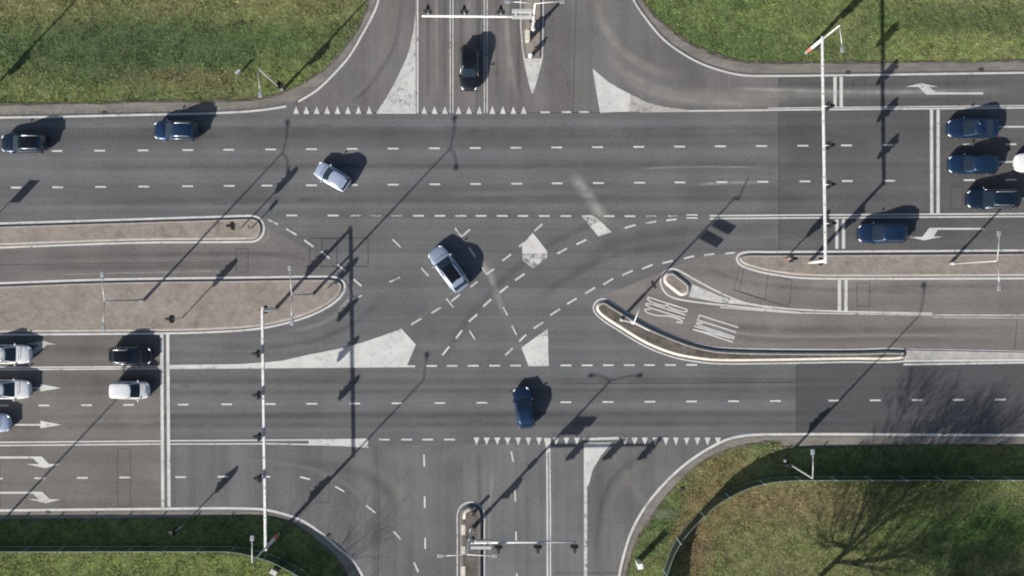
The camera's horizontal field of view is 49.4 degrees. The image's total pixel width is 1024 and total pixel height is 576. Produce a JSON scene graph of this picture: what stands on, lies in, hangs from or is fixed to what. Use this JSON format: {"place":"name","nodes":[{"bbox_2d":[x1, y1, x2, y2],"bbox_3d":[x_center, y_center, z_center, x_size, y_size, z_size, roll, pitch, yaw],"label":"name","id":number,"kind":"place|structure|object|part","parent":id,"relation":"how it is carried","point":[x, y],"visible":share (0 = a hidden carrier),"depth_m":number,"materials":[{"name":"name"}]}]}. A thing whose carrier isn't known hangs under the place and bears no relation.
{"place":"outdoors","nodes":[
{"label":"outdoors","id":0,"kind":"place"},
{"bbox_2d":[0,0,1023,575],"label":"road","id":1,"kind":"structure","parent":0,"point":[626,154],"depth_m":103.00,"materials":[{"name":"grey asphalt"}]},
{"bbox_2d":[0,412,11,432],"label":"car","id":2,"kind":"object","parent":1,"relation":"on","point":[5,422],"visible":1,"depth_m":102.20,"materials":[{"name":"blue paint"}]},
{"bbox_2d":[0,378,31,400],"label":"car","id":3,"kind":"object","parent":1,"relation":"on","point":[13,389],"visible":1,"depth_m":102.07,"materials":[{"name":"grey paint"}]},
{"bbox_2d":[0,343,32,365],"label":"car","id":4,"kind":"object","parent":1,"relation":"on","point":[14,354],"visible":1,"depth_m":102.06,"materials":[{"name":"grey paint"}]},
{"bbox_2d":[2,131,47,153],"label":"car","id":5,"kind":"object","parent":1,"relation":"on","point":[13,143],"visible":1,"depth_m":101.88,"materials":[{"name":"blue paint"}]},
{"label":"side window","id":6,"kind":"part","parent":5,"relation":"part of","materials":[{"name":"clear glass"}]},
{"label":"rear window","id":7,"kind":"part","parent":5,"relation":"part of","materials":[{"name":"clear glass"}]},
{"bbox_2d":[109,380,150,400],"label":"van","id":8,"kind":"object","parent":1,"relation":"on","point":[137,389],"visible":1,"depth_m":101.58,"materials":[{"name":"grey paint"}]},
{"bbox_2d":[109,345,152,366],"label":"car","id":9,"kind":"object","parent":1,"relation":"on","point":[136,355],"visible":1,"depth_m":101.92,"materials":[{"name":"black paint"}]},
{"bbox_2d":[0,215,264,248],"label":"traffic island","id":10,"kind":"structure","parent":1,"relation":"on","point":[211,229],"depth_m":102.89,"materials":[{"name":"paint"}]},
{"bbox_2d":[226,222,241,229],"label":"signal post","id":11,"kind":"object","parent":10,"relation":"on","point":[231,225],"visible":1,"depth_m":99.59,"materials":[{"name":"metal"}]},
{"bbox_2d":[0,275,345,335],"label":"traffic island","id":12,"kind":"structure","parent":1,"relation":"on","point":[194,305],"depth_m":102.89,"materials":[{"name":"paint"}]},
{"bbox_2d":[100,271,144,330],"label":"street lamp","id":13,"kind":"object","parent":12,"relation":"on","point":[102,275],"visible":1,"depth_m":92.83,"materials":[{"name":"metal"}]},
{"bbox_2d":[165,315,181,322],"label":"signal post","id":14,"kind":"object","parent":12,"relation":"on","point":[171,318],"visible":1,"depth_m":99.65,"materials":[{"name":"metal"}]},
{"bbox_2d":[288,265,314,324],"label":"street lamp","id":15,"kind":"object","parent":12,"relation":"on","point":[308,294],"visible":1,"depth_m":92.70,"materials":[{"name":"metal"}]},
{"bbox_2d":[154,119,198,141],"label":"car","id":16,"kind":"object","parent":1,"relation":"on","point":[166,130],"visible":1,"depth_m":101.91,"materials":[{"name":"blue paint"}]},
{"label":"side window","id":17,"kind":"part","parent":16,"relation":"part of","materials":[{"name":"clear glass"}]},
{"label":"rear window","id":18,"kind":"part","parent":16,"relation":"part of","materials":[{"name":"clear glass"}]},
{"bbox_2d":[314,162,351,191],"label":"car","id":19,"kind":"object","parent":1,"relation":"on","point":[332,176],"visible":1,"depth_m":101.92,"materials":[{"name":"white paint"}]},
{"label":"rear window","id":20,"kind":"part","parent":19,"relation":"part of","materials":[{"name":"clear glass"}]},
{"bbox_2d":[428,246,469,292],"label":"car","id":21,"kind":"object","parent":1,"relation":"on","point":[449,269],"visible":1,"depth_m":101.83,"materials":[{"name":"white paint"}]},
{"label":"rear window","id":22,"kind":"part","parent":21,"relation":"part of","materials":[{"name":"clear glass"}]},
{"bbox_2d":[458,45,480,90],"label":"car","id":23,"kind":"object","parent":1,"relation":"on","point":[469,75],"visible":1,"depth_m":101.94,"materials":[{"name":"black paint"}]},
{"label":"side window","id":24,"kind":"part","parent":23,"relation":"part of","materials":[{"name":"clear glass"}]},
{"bbox_2d":[456,502,484,575],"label":"traffic island","id":25,"kind":"structure","parent":1,"relation":"on","point":[470,565],"depth_m":102.75,"materials":[{"name":"paint"}]},
{"bbox_2d":[437,527,578,557],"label":"signal mast","id":26,"kind":"object","parent":25,"relation":"on","point":[471,539],"visible":1,"depth_m":96.89,"materials":[{"name":"white metal"}]},
{"bbox_2d":[512,386,535,428],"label":"car","id":27,"kind":"object","parent":1,"relation":"on","point":[523,406],"visible":1,"depth_m":101.92,"materials":[{"name":"blue paint"}]},
{"bbox_2d":[523,0,540,56],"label":"traffic island","id":28,"kind":"structure","parent":1,"relation":"on","point":[535,38],"depth_m":102.92,"materials":[{"name":"beige concrete"}]},
{"bbox_2d":[422,0,564,32],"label":"signal mast","id":29,"kind":"object","parent":28,"relation":"on","point":[464,11],"visible":1,"depth_m":97.05,"materials":[{"name":"grey metal"}]},
{"bbox_2d":[525,30,529,42],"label":"control cabinet","id":30,"kind":"object","parent":28,"relation":"on","point":[527,36],"visible":1,"depth_m":101.85,"materials":[{"name":"white plastic"}]},
{"bbox_2d":[663,272,689,295],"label":"traffic island","id":31,"kind":"structure","parent":1,"relation":"on","point":[676,283],"depth_m":102.80,"materials":[{"name":"beige concrete"}]},
{"bbox_2d":[593,298,904,364],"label":"traffic island","id":32,"kind":"structure","parent":1,"relation":"on","point":[651,337],"depth_m":102.72,"materials":[{"name":"paint"}]},
{"bbox_2d":[619,305,649,330],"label":"sign mast","id":33,"kind":"object","parent":32,"relation":"on","point":[624,320],"visible":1,"depth_m":96.03,"materials":[{"name":"metal"}]},
{"bbox_2d":[804,25,844,265],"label":"signal gantry","id":34,"kind":"object","parent":1,"relation":"on","point":[828,223],"visible":1,"depth_m":97.51,"materials":[{"name":"white metal"}]},
{"bbox_2d":[736,249,1023,279],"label":"traffic island","id":35,"kind":"structure","parent":1,"relation":"on","point":[1010,264],"depth_m":102.89,"materials":[{"name":"paint"}]},
{"bbox_2d":[785,254,797,262],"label":"signal post","id":36,"kind":"object","parent":35,"relation":"on","point":[791,258],"visible":1,"depth_m":100.47,"materials":[{"name":"metal"}]},
{"bbox_2d":[949,231,1000,290],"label":"street lamp","id":37,"kind":"object","parent":35,"relation":"on","point":[998,285],"visible":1,"depth_m":92.84,"materials":[{"name":"metal"}]},
{"bbox_2d":[856,221,907,244],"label":"car","id":38,"kind":"object","parent":1,"relation":"on","point":[874,232],"visible":1,"depth_m":101.93,"materials":[{"name":"blue paint"}]},
{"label":"side window","id":39,"kind":"part","parent":38,"relation":"part of","materials":[{"name":"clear glass"}]},
{"bbox_2d":[905,349,1023,361],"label":"traffic island","id":40,"kind":"structure","parent":1,"relation":"on","point":[936,355],"depth_m":102.92,"materials":[{"name":"paint"}]},
{"bbox_2d":[945,116,998,138],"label":"car","id":41,"kind":"object","parent":1,"relation":"on","point":[964,128],"visible":1,"depth_m":102.03,"materials":[{"name":"blue paint"}]},
{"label":"side window","id":42,"kind":"part","parent":41,"relation":"part of","materials":[{"name":"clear glass"}]},
{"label":"rear window","id":43,"kind":"part","parent":41,"relation":"part of","materials":[{"name":"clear glass"}]},
{"bbox_2d":[946,152,998,175],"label":"car","id":44,"kind":"object","parent":1,"relation":"on","point":[964,164],"visible":1,"depth_m":101.89,"materials":[{"name":"blue paint"}]},
{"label":"side window","id":45,"kind":"part","parent":44,"relation":"part of","materials":[{"name":"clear glass"}]},
{"bbox_2d":[964,187,1020,210],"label":"car","id":46,"kind":"object","parent":1,"relation":"on","point":[984,199],"visible":1,"depth_m":101.86,"materials":[{"name":"blue paint"}]},
{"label":"side window","id":47,"kind":"part","parent":46,"relation":"part of","materials":[{"name":"grey glass"}]},
{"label":"rear window","id":48,"kind":"part","parent":46,"relation":"part of","materials":[{"name":"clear glass"}]},
{"bbox_2d":[1013,153,1023,172],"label":"car","id":49,"kind":"object","parent":1,"relation":"on","point":[1018,163],"visible":1,"depth_m":102.21,"materials":[{"name":"white paint"}]},
{"bbox_2d":[0,0,1023,575],"bbox_3d":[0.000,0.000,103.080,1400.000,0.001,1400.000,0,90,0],"label":"ground","id":50,"kind":"structure","parent":0,"point":[116,18],"depth_m":103.08,"materials":[{"name":"green plant"}]},
{"bbox_2d":[0,546,309,575],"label":"glass fence","id":51,"kind":"object","parent":50,"relation":"on","point":[285,565],"visible":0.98,"depth_m":101.93,"materials":[{"name":"grey"}]},
{"bbox_2d":[168,523,184,535],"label":"signal post","id":52,"kind":"object","parent":50,"relation":"on","point":[173,531],"visible":1,"depth_m":99.81,"materials":[{"name":"metal"}]},
{"bbox_2d":[250,305,279,562],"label":"signal gantry","id":53,"kind":"object","parent":50,"relation":"on","point":[269,541],"visible":1,"depth_m":97.51,"materials":[{"name":"white metal"}]},
{"bbox_2d":[258,68,285,97],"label":"street lamp","id":54,"kind":"object","parent":50,"relation":"on","point":[280,85],"visible":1,"depth_m":98.26,"materials":[{"name":"metal"}]},
{"bbox_2d":[269,567,278,575],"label":"control cabinet","id":55,"kind":"object","parent":50,"relation":"on","point":[274,571],"visible":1,"depth_m":102.20,"materials":[{"name":"metal"}]},
{"bbox_2d":[0,0,1023,575],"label":"curb","id":56,"kind":"structure","parent":50,"relation":"on","point":[700,54],"depth_m":103.03,"materials":[{"name":"grey concrete"}]},
{"bbox_2d":[636,559,642,569],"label":"control cabinet","id":57,"kind":"object","parent":50,"relation":"on","point":[639,564],"visible":1,"depth_m":101.10,"materials":[{"name":"white metal"}]},
{"bbox_2d":[782,449,814,478],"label":"street lamp","id":58,"kind":"object","parent":50,"relation":"on","point":[786,463],"visible":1,"depth_m":97.78,"materials":[{"name":"metal"}]},
{"bbox_2d":[774,553,884,575],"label":"bare tree","id":59,"kind":"object","parent":50,"relation":"on","point":[811,572],"visible":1,"depth_m":92.12,"materials":[{"name":"brown plant"}]},
{"bbox_2d":[662,476,1023,575],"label":"glass fence","id":60,"kind":"object","parent":50,"relation":"on","point":[699,517],"visible":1,"depth_m":101.80,"materials":[{"name":"grey"}]}
]}

